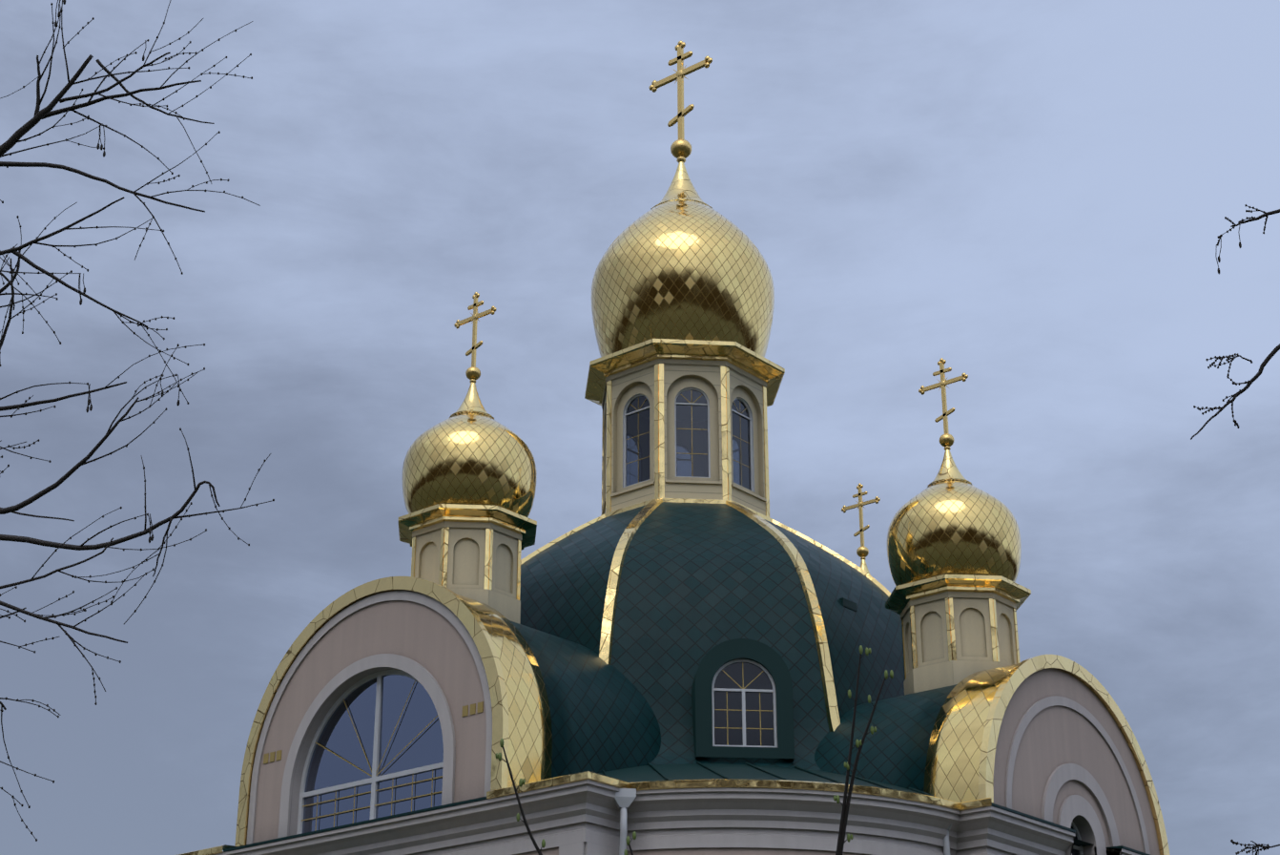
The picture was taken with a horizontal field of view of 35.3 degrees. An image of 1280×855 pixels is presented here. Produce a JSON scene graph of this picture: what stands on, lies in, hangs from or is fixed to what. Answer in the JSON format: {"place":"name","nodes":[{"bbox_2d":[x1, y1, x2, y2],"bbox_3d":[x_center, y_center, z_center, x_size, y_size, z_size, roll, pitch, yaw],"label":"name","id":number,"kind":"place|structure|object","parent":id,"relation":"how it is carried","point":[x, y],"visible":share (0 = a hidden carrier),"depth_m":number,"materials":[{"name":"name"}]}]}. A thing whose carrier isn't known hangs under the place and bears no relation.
{"place":"outdoors","nodes":[
{"label":"outdoors","id":0,"kind":"place"},
{"bbox_2d":[0,0,274,841],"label":"tree","id":1,"kind":"object","parent":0,"point":[48,111],"visible":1,"depth_m":6.84,"materials":[{"name":"brown plant"}]},
{"bbox_2d":[398,291,536,623],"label":"church tower","id":2,"kind":"structure","parent":0,"point":[467,526],"depth_m":33.70,"materials":[{"name":"gold metal"}]},
{"bbox_2d":[0,0,1279,854],"label":"sky","id":3,"kind":"structure","parent":0,"point":[1033,198],"materials":[{"name":"blue"}]},
{"bbox_2d":[176,770,1150,854],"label":"church lower walls","id":4,"kind":"structure","parent":0,"point":[727,816],"depth_m":28.53,"materials":[{"name":"grey paint"}]},
{"bbox_2d":[234,576,660,846],"bbox_3d":[-2.094,5.333,33.976,5.960,4.010,6.830,-18,-29,36],"label":"church arm","id":5,"kind":"object","parent":4,"relation":"on","point":[386,696],"visible":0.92,"depth_m":31.57},
{"bbox_2d":[558,841,619,854],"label":"church pilasters","id":6,"kind":"object","parent":4,"relation":"attached to","point":[584,848],"visible":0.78,"depth_m":27.90,"materials":[{"name":"white paint"}]},
{"bbox_2d":[519,497,904,769],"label":"church dome","id":7,"kind":"structure","parent":4,"relation":"on","point":[654,601],"depth_m":34.58,"materials":[{"name":"teal metal"}]},
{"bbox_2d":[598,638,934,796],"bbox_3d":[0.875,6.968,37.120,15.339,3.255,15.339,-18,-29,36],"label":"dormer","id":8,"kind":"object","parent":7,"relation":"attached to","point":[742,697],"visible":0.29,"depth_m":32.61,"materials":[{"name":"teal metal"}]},
{"bbox_2d":[839,597,857,611],"bbox_3d":[3.383,3.234,35.728,0.850,0.150,0.440,-18,-29,36],"label":"church roof hatch","id":9,"kind":"object","parent":7,"relation":"attached to","point":[849,604],"visible":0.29,"depth_m":35.45,"materials":[{"name":"teal metal"}]},
{"bbox_2d":[615,787,951,854],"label":"church downpipes","id":10,"kind":"object","parent":4,"relation":"attached to","point":[625,797],"visible":0.71,"depth_m":28.16,"materials":[{"name":"grey metal"}]},
{"bbox_2d":[814,654,1169,854],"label":"church arm","id":11,"kind":"object","parent":4,"relation":"on","point":[1050,737],"visible":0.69,"depth_m":31.90},
{"bbox_2d":[584,40,784,516],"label":"church tower","id":12,"kind":"structure","parent":0,"point":[685,376],"depth_m":39.33,"materials":[{"name":"gold metal"}]},
{"bbox_2d":[495,644,893,854],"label":"saplings","id":13,"kind":"object","parent":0,"point":[845,804],"visible":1,"depth_m":13.38,"materials":[{"name":"brown plant"}]},
{"bbox_2d":[841,482,880,574],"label":"cross","id":14,"kind":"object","parent":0,"point":[862,551],"depth_m":44.36,"materials":[{"name":"gold metal"}]},
{"bbox_2d":[885,357,1031,694],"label":"church tower","id":15,"kind":"structure","parent":0,"point":[958,598],"depth_m":33.94,"materials":[{"name":"gold metal"}]},
{"bbox_2d":[1190,204,1279,854],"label":"tree","id":16,"kind":"object","parent":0,"point":[1271,354],"visible":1,"depth_m":8.37,"materials":[{"name":"brown plant"}]}
]}

